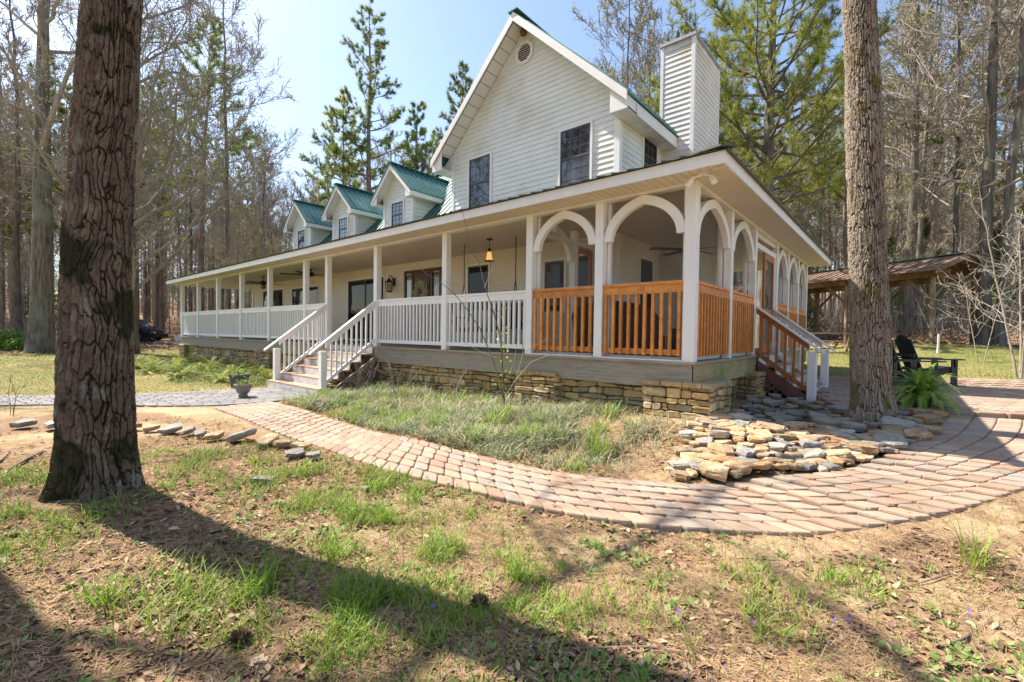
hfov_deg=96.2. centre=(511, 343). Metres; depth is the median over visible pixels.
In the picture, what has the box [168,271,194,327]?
bare tree
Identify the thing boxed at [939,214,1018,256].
bare tree
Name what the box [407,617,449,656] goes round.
grass tuft
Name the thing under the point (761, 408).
fieldstone
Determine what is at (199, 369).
fern clump
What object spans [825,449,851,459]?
fieldstone
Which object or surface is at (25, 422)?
fieldstone
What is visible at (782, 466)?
fieldstone
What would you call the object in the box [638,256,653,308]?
window
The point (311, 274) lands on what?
ceiling fan
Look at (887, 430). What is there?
fieldstone
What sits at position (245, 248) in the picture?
bare tree
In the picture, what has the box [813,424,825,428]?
fieldstone
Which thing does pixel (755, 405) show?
fieldstone
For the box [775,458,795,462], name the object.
fieldstone
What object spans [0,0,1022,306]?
sky
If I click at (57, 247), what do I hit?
bare tree
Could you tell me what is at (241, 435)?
fieldstone
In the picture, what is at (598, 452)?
grass tuft
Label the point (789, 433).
fieldstone
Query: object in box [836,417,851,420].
fieldstone
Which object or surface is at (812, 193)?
bare tree
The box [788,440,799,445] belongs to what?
fieldstone
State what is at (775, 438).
fieldstone
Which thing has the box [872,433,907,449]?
fieldstone
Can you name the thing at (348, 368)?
dry shrub
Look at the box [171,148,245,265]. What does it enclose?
bare tree
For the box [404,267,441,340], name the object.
front door
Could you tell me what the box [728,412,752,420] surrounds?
fieldstone
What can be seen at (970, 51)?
bare tree
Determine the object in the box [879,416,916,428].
fieldstone
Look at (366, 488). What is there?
fieldstone
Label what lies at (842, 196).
pine tree
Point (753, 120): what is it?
pine tree
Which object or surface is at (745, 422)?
fieldstone
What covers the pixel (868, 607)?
fallen stick
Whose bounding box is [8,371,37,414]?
thin sapling
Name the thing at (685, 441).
fieldstone
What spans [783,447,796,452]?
fieldstone
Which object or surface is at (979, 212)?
bare tree
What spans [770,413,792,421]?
fieldstone
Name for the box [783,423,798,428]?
fieldstone
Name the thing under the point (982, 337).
bare tree
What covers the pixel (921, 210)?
bare tree
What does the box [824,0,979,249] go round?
bare tree
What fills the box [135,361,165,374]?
fern clump
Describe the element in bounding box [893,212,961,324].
cedar tree
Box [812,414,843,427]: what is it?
fieldstone
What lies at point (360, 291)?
sliding door
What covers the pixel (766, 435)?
fieldstone
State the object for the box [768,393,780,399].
fieldstone
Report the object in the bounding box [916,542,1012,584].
fallen stick
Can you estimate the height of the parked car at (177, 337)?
1.446 m
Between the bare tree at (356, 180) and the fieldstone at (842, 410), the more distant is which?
the bare tree at (356, 180)
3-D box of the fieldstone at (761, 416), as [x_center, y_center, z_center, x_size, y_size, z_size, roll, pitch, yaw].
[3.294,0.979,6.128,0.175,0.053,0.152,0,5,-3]
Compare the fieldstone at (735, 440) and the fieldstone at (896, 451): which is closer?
the fieldstone at (896, 451)
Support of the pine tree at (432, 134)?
on the ground at (868, 549)
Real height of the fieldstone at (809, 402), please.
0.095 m
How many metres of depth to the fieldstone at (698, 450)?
4.78 m
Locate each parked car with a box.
[138,319,167,340]
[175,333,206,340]
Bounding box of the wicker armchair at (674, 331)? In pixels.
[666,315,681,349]
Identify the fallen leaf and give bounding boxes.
[249,653,267,667]
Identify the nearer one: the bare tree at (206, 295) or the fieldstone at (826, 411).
the fieldstone at (826, 411)
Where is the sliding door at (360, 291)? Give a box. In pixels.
[347,275,385,340]
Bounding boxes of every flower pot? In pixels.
[228,368,252,387]
[234,378,252,396]
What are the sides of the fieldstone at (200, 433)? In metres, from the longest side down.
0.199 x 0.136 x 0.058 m
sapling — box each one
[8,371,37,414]
[410,208,565,403]
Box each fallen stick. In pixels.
[0,450,9,461]
[6,449,43,472]
[125,599,201,674]
[561,645,814,681]
[572,578,597,583]
[656,632,693,655]
[675,558,783,560]
[863,602,881,610]
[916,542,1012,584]
[935,630,972,648]
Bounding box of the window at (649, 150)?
[641,136,657,166]
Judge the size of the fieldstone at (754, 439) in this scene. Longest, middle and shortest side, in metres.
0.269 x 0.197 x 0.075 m
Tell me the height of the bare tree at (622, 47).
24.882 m
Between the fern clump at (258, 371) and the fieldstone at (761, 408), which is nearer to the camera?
the fieldstone at (761, 408)
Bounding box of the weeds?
[0,434,1023,681]
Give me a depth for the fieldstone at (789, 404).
7.04 m
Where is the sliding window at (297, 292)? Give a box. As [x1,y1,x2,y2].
[291,285,319,304]
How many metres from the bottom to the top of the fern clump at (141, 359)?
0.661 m
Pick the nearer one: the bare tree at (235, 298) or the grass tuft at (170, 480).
the grass tuft at (170, 480)
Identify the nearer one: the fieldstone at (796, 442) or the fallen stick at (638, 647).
the fallen stick at (638, 647)
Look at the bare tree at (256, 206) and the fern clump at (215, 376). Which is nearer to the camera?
the fern clump at (215, 376)
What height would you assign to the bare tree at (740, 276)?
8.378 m
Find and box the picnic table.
[806,332,849,351]
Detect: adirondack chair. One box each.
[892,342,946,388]
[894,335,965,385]
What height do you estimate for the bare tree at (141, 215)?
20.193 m
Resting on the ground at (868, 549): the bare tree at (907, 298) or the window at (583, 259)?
the bare tree at (907, 298)
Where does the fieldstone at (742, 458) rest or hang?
on the ground at (868, 549)
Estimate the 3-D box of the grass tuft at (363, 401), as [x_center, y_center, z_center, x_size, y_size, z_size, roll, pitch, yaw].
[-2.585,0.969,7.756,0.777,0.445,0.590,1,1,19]
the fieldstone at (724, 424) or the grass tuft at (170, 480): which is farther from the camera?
the fieldstone at (724, 424)
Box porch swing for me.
[456,236,522,331]
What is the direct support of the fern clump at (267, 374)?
on the ground at (868, 549)
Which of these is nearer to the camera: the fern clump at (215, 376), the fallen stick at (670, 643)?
the fallen stick at (670, 643)
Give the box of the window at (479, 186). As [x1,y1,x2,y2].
[467,151,491,207]
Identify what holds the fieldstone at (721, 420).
on the ground at (868, 549)
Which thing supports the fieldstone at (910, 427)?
on the ground at (868, 549)
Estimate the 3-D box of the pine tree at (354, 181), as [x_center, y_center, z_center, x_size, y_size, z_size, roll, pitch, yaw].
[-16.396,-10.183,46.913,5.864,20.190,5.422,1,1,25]
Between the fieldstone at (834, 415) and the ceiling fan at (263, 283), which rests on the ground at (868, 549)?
the fieldstone at (834, 415)
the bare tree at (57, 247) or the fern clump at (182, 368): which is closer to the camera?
the fern clump at (182, 368)
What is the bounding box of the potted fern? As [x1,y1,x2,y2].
[892,362,969,414]
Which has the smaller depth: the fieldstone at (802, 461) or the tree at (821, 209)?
the fieldstone at (802, 461)
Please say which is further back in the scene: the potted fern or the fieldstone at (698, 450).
the potted fern
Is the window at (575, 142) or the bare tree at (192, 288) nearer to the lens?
the window at (575, 142)
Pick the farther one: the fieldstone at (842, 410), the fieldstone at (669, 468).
the fieldstone at (842, 410)
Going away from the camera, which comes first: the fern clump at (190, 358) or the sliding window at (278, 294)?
the fern clump at (190, 358)
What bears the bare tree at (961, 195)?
on the ground at (868, 549)
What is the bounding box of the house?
[165,6,835,420]
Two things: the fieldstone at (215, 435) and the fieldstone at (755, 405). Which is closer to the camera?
the fieldstone at (215, 435)
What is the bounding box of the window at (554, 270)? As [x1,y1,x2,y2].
[543,257,566,313]
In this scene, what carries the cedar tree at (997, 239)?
on the ground at (868, 549)
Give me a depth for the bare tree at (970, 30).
23.89 m
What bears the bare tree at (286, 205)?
on the ground at (868, 549)
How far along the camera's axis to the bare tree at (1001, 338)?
16.38 m
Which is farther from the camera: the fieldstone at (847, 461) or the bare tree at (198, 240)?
the bare tree at (198, 240)
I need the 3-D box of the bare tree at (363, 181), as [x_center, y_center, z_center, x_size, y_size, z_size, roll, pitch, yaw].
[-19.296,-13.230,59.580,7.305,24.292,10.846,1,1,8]
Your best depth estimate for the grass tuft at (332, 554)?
2.85 m
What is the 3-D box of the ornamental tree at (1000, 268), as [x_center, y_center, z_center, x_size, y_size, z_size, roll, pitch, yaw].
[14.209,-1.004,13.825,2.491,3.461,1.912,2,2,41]
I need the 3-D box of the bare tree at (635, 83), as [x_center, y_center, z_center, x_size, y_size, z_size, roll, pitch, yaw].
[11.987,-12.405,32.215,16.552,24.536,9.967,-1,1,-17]
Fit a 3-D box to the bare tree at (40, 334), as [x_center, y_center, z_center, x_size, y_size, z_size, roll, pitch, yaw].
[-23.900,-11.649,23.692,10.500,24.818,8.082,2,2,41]
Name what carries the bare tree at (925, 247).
on the ground at (868, 549)
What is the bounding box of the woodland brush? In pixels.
[0,269,1023,349]
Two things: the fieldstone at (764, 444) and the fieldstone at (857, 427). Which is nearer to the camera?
the fieldstone at (764, 444)
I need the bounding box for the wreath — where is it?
[412,279,428,296]
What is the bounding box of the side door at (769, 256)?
[758,233,775,352]
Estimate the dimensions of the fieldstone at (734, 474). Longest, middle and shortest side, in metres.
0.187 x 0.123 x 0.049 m
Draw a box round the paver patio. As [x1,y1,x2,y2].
[816,376,1023,419]
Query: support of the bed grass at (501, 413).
on the ground at (868, 549)
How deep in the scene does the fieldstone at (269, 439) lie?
5.41 m
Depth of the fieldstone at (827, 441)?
4.87 m
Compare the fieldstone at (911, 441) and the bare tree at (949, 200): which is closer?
the fieldstone at (911, 441)
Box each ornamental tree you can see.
[918,161,1023,378]
[927,252,1023,361]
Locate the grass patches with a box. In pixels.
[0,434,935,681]
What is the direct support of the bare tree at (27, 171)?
on the ground at (868, 549)
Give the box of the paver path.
[214,401,1023,536]
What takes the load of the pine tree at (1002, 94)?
on the ground at (868, 549)
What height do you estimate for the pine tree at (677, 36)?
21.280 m
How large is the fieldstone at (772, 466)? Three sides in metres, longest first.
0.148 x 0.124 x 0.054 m
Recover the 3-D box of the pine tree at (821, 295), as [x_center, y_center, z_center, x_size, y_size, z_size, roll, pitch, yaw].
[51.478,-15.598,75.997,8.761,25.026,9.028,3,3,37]
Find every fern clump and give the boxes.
[134,360,154,368]
[135,355,152,362]
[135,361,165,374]
[136,359,175,371]
[142,357,164,363]
[145,353,165,361]
[152,357,187,370]
[161,360,205,381]
[167,352,195,365]
[167,362,201,375]
[176,351,206,362]
[190,363,216,372]
[191,351,232,366]
[193,360,225,369]
[206,369,229,383]
[216,364,242,374]
[223,359,260,370]
[247,364,272,374]
[248,366,282,379]
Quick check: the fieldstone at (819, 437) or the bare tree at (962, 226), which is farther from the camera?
the bare tree at (962, 226)
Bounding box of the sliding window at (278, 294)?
[263,288,283,306]
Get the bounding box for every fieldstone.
[9,418,37,427]
[43,420,53,428]
[142,424,160,431]
[157,422,182,433]
[178,426,195,435]
[194,429,206,437]
[204,430,224,439]
[224,428,256,441]
[246,436,259,441]
[250,475,275,483]
[255,433,278,447]
[272,439,291,447]
[284,448,305,457]
[291,442,312,448]
[306,451,320,458]
[361,485,369,490]
[666,459,700,470]
[666,466,674,471]
[670,469,690,481]
[672,445,691,454]
[679,430,697,439]
[680,452,703,460]
[681,438,694,444]
[685,468,697,477]
[686,421,707,429]
[688,461,700,472]
[689,441,701,447]
[692,427,704,431]
[692,432,707,439]
[693,447,707,452]
[695,436,713,445]
[696,452,714,459]
[697,417,716,423]
[699,460,729,481]
[700,421,716,425]
[706,430,729,437]
[707,442,734,455]
[708,424,730,430]
[709,454,735,462]
[711,412,732,419]
[714,419,728,422]
[714,439,731,443]
[717,422,735,426]
[722,461,751,474]
[723,444,735,451]
[726,425,745,432]
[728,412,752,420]
[728,470,742,477]
[729,430,745,439]
[732,437,744,442]
[735,456,758,461]
[736,441,754,447]
[736,445,757,457]
[739,404,750,408]
[739,420,749,424]
[746,398,760,403]
[746,436,765,443]
[747,408,760,413]
[747,429,772,441]
[749,423,761,429]
[751,417,766,421]
[751,460,770,469]
[752,404,765,409]
[753,446,768,452]
[754,414,765,418]
[754,452,769,458]
[755,443,769,447]
[756,421,785,433]
[758,406,770,410]
[762,399,778,405]
[762,459,775,469]
[763,451,775,456]
[764,457,778,462]
[765,412,777,418]
[766,441,787,451]
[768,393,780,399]
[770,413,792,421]
[772,433,796,441]
[772,437,783,441]
[774,463,788,469]
[775,440,791,446]
[775,452,794,459]
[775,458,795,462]
[780,405,792,409]
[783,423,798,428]
[783,431,795,435]
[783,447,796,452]
[783,462,802,470]
[784,452,802,457]
[785,403,797,408]
[785,421,807,429]
[786,397,797,402]
[787,411,807,417]
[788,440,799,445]
[789,430,809,434]
[791,400,809,406]
[792,416,802,420]
[794,459,816,470]
[796,434,817,440]
[797,400,812,406]
[799,438,823,448]
[799,448,825,458]
[801,461,814,470]
[804,428,834,430]
[806,458,826,464]
[807,404,823,410]
[808,430,829,434]
[809,411,832,420]
[810,434,825,440]
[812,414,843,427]
[813,401,823,405]
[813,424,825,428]
[813,434,836,439]
[816,465,827,471]
[817,410,835,413]
[819,443,841,449]
[820,440,836,442]
[820,460,839,470]
[822,425,841,429]
[824,405,847,413]
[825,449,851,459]
[826,413,841,417]
[826,456,843,466]
[827,431,855,439]
[830,437,849,445]
[835,407,847,413]
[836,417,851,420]
[838,429,854,434]
[839,458,854,464]
[840,420,866,432]
[845,440,880,455]
[852,454,873,461]
[852,455,864,461]
[854,433,870,436]
[856,436,874,440]
[861,440,884,446]
[863,421,880,427]
[868,428,904,436]
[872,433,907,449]
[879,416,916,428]
[879,447,894,452]
[884,446,899,453]
[899,411,911,415]
[902,416,923,423]
[903,428,933,440]
[904,426,927,430]
[906,439,916,442]
[908,408,948,419]
[911,414,943,424]
[916,424,944,434]
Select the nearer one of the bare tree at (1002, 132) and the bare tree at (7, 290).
the bare tree at (1002, 132)
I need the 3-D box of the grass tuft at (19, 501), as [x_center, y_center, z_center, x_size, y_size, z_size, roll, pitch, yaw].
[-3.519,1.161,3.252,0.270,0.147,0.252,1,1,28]
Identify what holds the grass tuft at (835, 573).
on the ground at (868, 549)
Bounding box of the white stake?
[936,334,939,352]
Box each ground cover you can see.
[135,357,292,387]
[263,380,686,472]
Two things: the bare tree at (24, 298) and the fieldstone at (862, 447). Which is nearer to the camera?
the fieldstone at (862, 447)
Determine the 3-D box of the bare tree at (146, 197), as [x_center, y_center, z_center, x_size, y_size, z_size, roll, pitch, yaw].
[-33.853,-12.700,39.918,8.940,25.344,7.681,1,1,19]
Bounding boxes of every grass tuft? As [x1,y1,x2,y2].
[0,494,32,519]
[62,570,142,618]
[145,475,183,492]
[226,549,287,607]
[290,453,329,478]
[300,522,368,565]
[349,389,375,412]
[357,474,389,497]
[362,498,400,528]
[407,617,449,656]
[428,409,455,429]
[429,399,456,413]
[488,538,559,587]
[543,556,574,578]
[583,439,615,458]
[718,558,758,583]
[736,588,775,618]
[804,551,849,584]
[907,511,1023,582]
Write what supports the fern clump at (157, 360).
on the ground at (868, 549)
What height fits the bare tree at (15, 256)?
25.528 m
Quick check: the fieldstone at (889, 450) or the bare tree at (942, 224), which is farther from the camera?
the bare tree at (942, 224)
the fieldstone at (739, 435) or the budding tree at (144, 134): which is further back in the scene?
the budding tree at (144, 134)
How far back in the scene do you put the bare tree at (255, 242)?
34.51 m
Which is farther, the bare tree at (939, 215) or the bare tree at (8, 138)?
the bare tree at (939, 215)
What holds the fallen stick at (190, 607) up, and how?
on the ground at (868, 549)
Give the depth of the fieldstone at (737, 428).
5.13 m
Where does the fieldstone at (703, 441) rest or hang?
on the fieldstone
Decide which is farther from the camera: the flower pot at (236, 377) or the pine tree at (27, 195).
the pine tree at (27, 195)
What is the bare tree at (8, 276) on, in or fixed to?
on the ground at (868, 549)
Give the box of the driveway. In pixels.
[142,341,180,343]
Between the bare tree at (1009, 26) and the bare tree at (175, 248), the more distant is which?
the bare tree at (175, 248)
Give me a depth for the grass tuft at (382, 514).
3.37 m
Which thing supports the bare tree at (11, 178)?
on the ground at (868, 549)
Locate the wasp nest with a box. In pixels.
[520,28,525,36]
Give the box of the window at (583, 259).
[569,254,588,306]
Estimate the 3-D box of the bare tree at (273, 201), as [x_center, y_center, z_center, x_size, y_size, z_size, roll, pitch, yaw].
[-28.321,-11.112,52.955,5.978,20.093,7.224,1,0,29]
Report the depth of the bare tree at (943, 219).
34.92 m
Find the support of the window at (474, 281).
in the house
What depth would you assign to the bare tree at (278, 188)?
44.34 m
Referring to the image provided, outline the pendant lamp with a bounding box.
[484,238,493,261]
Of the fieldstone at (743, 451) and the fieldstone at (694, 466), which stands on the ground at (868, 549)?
the fieldstone at (694, 466)
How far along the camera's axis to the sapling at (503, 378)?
7.34 m
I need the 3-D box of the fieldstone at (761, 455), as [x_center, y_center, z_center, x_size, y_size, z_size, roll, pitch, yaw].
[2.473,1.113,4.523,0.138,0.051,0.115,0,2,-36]
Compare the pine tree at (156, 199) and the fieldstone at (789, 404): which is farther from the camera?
the pine tree at (156, 199)
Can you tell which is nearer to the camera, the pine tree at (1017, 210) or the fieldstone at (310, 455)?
the fieldstone at (310, 455)
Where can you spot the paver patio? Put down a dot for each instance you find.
(996, 398)
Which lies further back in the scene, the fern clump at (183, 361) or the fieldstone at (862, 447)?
the fern clump at (183, 361)
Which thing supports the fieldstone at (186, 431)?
on the ground at (868, 549)
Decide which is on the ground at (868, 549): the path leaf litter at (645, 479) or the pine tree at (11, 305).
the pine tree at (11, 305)
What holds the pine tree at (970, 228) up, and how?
on the ground at (868, 549)
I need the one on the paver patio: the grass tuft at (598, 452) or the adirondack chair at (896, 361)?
the adirondack chair at (896, 361)
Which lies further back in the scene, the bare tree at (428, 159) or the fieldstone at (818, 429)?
the bare tree at (428, 159)
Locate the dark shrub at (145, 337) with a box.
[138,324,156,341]
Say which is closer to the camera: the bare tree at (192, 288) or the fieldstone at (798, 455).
the fieldstone at (798, 455)
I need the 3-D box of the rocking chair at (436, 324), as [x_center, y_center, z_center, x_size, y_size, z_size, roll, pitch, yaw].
[-1.862,-0.496,11.546,0.580,1.124,0.928,1,1,26]
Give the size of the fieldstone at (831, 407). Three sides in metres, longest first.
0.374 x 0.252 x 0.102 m
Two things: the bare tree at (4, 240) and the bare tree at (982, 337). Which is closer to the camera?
the bare tree at (982, 337)
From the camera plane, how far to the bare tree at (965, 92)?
20.84 m
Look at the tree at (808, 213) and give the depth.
28.78 m
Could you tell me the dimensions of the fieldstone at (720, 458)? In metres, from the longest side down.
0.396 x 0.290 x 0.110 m
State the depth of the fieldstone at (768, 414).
6.16 m
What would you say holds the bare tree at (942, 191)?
on the ground at (868, 549)
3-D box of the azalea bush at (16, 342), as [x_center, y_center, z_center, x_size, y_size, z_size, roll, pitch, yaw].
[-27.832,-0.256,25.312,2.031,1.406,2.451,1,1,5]
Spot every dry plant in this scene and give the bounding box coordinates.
[385,351,425,396]
[436,358,467,401]
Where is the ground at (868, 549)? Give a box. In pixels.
[0,293,1023,681]
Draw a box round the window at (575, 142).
[558,119,592,185]
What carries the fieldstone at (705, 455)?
on the ground at (868, 549)
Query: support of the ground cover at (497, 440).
on the ground at (868, 549)
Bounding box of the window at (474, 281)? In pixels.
[466,262,490,322]
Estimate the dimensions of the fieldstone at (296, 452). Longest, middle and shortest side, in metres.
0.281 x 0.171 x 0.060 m
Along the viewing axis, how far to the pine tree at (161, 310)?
49.11 m
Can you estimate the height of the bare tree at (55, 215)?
23.034 m
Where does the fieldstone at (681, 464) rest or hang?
on the ground at (868, 549)
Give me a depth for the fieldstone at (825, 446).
4.72 m
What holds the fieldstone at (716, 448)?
on the ground at (868, 549)
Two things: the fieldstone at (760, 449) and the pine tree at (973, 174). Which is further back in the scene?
the pine tree at (973, 174)
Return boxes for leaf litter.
[0,316,1023,354]
[227,404,1018,508]
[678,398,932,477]
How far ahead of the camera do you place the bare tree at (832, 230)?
59.76 m
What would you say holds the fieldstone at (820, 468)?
on the ground at (868, 549)
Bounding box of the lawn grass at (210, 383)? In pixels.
[0,342,1023,410]
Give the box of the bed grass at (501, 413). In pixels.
[289,380,647,471]
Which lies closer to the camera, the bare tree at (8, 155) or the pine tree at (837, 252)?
the bare tree at (8, 155)
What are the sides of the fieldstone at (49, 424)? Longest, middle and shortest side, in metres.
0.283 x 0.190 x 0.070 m
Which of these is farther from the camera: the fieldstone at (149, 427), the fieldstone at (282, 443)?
the fieldstone at (149, 427)
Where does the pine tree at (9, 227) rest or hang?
on the ground at (868, 549)
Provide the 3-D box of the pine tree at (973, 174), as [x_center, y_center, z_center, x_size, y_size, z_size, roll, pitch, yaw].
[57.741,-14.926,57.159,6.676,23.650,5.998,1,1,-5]
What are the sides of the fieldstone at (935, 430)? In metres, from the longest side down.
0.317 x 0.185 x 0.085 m
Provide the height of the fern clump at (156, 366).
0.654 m
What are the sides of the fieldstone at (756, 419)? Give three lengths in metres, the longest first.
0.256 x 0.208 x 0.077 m
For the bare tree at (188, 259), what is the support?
on the ground at (868, 549)
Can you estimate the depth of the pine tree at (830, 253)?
46.39 m
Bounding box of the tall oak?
[841,0,901,422]
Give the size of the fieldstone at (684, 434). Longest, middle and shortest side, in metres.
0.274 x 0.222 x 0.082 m
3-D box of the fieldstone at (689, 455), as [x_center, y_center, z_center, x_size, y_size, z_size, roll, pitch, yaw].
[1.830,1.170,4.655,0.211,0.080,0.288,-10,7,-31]
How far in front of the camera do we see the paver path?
3.95 m
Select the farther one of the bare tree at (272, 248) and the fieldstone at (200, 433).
the bare tree at (272, 248)
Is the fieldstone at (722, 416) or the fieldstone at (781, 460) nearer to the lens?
the fieldstone at (781, 460)
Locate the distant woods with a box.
[4,181,1022,319]
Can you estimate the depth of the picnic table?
16.77 m
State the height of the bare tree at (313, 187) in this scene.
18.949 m
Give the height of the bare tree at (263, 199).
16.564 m
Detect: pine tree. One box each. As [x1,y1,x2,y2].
[0,59,68,214]
[2,128,59,324]
[3,130,31,241]
[4,48,67,230]
[4,81,71,242]
[4,130,30,327]
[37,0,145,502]
[52,83,229,329]
[135,87,167,319]
[138,68,199,330]
[138,121,178,326]
[140,11,269,310]
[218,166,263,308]
[298,0,415,202]
[301,87,376,205]
[335,144,360,187]
[398,99,434,171]
[425,128,439,171]
[428,59,473,167]
[635,0,900,347]
[642,21,743,143]
[718,79,761,177]
[733,56,807,203]
[794,104,843,319]
[803,136,842,316]
[806,49,900,330]
[810,182,847,309]
[815,208,847,304]
[821,208,847,268]
[882,0,1006,326]
[945,0,1023,292]
[945,153,996,285]
[948,135,997,249]
[999,118,1023,215]
[1000,85,1017,106]
[1002,158,1022,224]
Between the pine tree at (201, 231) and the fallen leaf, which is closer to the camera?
the fallen leaf
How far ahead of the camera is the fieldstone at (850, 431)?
5.25 m
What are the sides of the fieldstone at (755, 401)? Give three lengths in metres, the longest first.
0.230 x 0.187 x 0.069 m
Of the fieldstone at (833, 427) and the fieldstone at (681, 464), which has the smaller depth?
the fieldstone at (681, 464)
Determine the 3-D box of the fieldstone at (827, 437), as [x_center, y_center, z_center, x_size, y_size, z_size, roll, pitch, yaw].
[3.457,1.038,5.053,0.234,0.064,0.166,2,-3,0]
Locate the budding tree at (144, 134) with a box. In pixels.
[0,0,308,353]
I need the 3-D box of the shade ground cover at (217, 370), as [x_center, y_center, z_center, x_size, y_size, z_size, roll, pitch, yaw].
[-10.358,0.800,15.103,11.511,0.324,3.557,2,2,41]
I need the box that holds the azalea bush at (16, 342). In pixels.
[0,326,25,350]
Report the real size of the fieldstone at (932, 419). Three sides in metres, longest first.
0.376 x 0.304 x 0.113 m
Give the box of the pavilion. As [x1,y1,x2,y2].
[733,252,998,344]
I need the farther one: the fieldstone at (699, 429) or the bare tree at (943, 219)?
the bare tree at (943, 219)
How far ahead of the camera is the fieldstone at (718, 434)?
5.00 m
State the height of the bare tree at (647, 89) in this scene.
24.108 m
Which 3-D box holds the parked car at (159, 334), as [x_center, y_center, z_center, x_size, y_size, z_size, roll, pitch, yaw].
[-32.284,-1.148,38.956,4.908,1.776,2.370,1,1,0]
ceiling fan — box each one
[245,276,279,288]
[280,269,335,277]
[649,247,712,255]
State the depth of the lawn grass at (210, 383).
13.18 m
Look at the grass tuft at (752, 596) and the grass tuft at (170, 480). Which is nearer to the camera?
the grass tuft at (752, 596)
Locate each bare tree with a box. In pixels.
[0,0,74,341]
[0,0,78,352]
[0,35,65,333]
[0,52,64,214]
[0,72,60,226]
[0,108,59,209]
[0,152,31,246]
[0,223,30,294]
[0,225,59,289]
[0,247,29,297]
[1,94,63,226]
[2,93,30,211]
[2,234,30,327]
[4,154,60,257]
[5,262,12,305]
[21,248,58,295]
[51,55,161,263]
[53,59,186,265]
[53,132,153,225]
[56,168,181,276]
[138,161,176,322]
[139,144,233,310]
[140,77,232,311]
[146,157,178,322]
[148,269,179,327]
[149,0,299,309]
[149,157,240,311]
[154,191,222,310]
[154,236,204,310]
[163,149,217,310]
[164,173,218,290]
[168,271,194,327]
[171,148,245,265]
[176,137,252,309]
[182,260,204,308]
[183,181,234,309]
[185,269,210,307]
[192,127,293,307]
[192,164,253,258]
[202,205,267,292]
[205,289,234,310]
[207,193,268,308]
[215,133,295,261]
[215,289,251,308]
[220,223,268,307]
[229,164,278,307]
[231,156,291,256]
[231,165,288,257]
[231,214,269,299]
[233,129,290,262]
[245,239,280,303]
[250,198,291,257]
[252,174,316,250]
[257,170,320,253]
[280,195,318,251]
[292,182,325,249]
[309,160,329,202]
[346,172,371,189]
[354,148,384,189]
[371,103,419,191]
[417,154,434,174]
[425,147,437,174]
[571,0,676,114]
[598,17,652,97]
[601,59,653,99]
[620,0,762,148]
[631,61,659,113]
[707,36,811,197]
[733,271,757,283]
[734,92,790,282]
[754,82,843,214]
[759,126,820,217]
[762,113,828,246]
[775,116,838,240]
[778,0,1023,345]
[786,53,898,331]
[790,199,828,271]
[796,0,1016,332]
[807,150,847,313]
[810,195,847,258]
[818,183,905,229]
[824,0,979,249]
[824,115,926,266]
[826,113,977,316]
[837,86,954,319]
[839,156,972,232]
[842,133,979,229]
[879,0,1023,328]
[880,0,1018,329]
[881,0,1023,346]
[884,112,930,229]
[884,170,950,296]
[886,78,982,233]
[886,138,975,294]
[887,108,978,309]
[888,156,979,243]
[890,105,979,315]
[891,260,901,316]
[902,218,938,259]
[919,0,1023,307]
[920,0,1023,171]
[920,150,952,309]
[936,222,962,318]
[938,78,1020,316]
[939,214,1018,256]
[941,168,996,307]
[942,175,1021,278]
[960,163,1018,245]
[966,0,1022,87]
[972,54,1023,189]
[973,114,1023,329]
[994,214,1021,257]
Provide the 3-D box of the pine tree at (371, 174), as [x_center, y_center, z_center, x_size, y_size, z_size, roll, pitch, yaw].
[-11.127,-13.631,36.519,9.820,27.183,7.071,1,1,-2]
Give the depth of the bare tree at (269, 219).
31.93 m
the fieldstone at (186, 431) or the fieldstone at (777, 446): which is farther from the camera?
the fieldstone at (186, 431)
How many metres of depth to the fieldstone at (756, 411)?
6.53 m
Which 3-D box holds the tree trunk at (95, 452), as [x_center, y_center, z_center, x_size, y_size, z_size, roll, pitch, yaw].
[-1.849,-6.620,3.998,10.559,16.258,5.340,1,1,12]
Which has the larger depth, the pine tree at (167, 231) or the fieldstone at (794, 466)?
the pine tree at (167, 231)
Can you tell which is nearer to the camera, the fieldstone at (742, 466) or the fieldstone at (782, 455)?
the fieldstone at (742, 466)
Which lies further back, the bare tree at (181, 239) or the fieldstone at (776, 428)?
the bare tree at (181, 239)
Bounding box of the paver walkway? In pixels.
[0,387,305,406]
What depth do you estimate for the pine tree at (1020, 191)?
36.22 m
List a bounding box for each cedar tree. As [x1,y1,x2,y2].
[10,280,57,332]
[801,267,827,331]
[887,236,902,328]
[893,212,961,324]
[958,215,1021,324]
[963,255,1017,326]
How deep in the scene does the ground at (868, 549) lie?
3.13 m
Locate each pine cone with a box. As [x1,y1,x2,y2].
[227,627,251,648]
[470,591,488,610]
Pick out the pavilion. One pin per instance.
(915, 272)
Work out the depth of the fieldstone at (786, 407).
6.88 m
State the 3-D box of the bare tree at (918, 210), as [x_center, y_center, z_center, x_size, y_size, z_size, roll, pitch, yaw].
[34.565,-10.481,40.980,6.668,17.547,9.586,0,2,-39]
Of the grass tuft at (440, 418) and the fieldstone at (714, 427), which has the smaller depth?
the fieldstone at (714, 427)
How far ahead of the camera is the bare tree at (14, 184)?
38.99 m
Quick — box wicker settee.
[572,301,664,355]
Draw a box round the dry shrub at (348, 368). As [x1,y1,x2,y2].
[325,343,382,389]

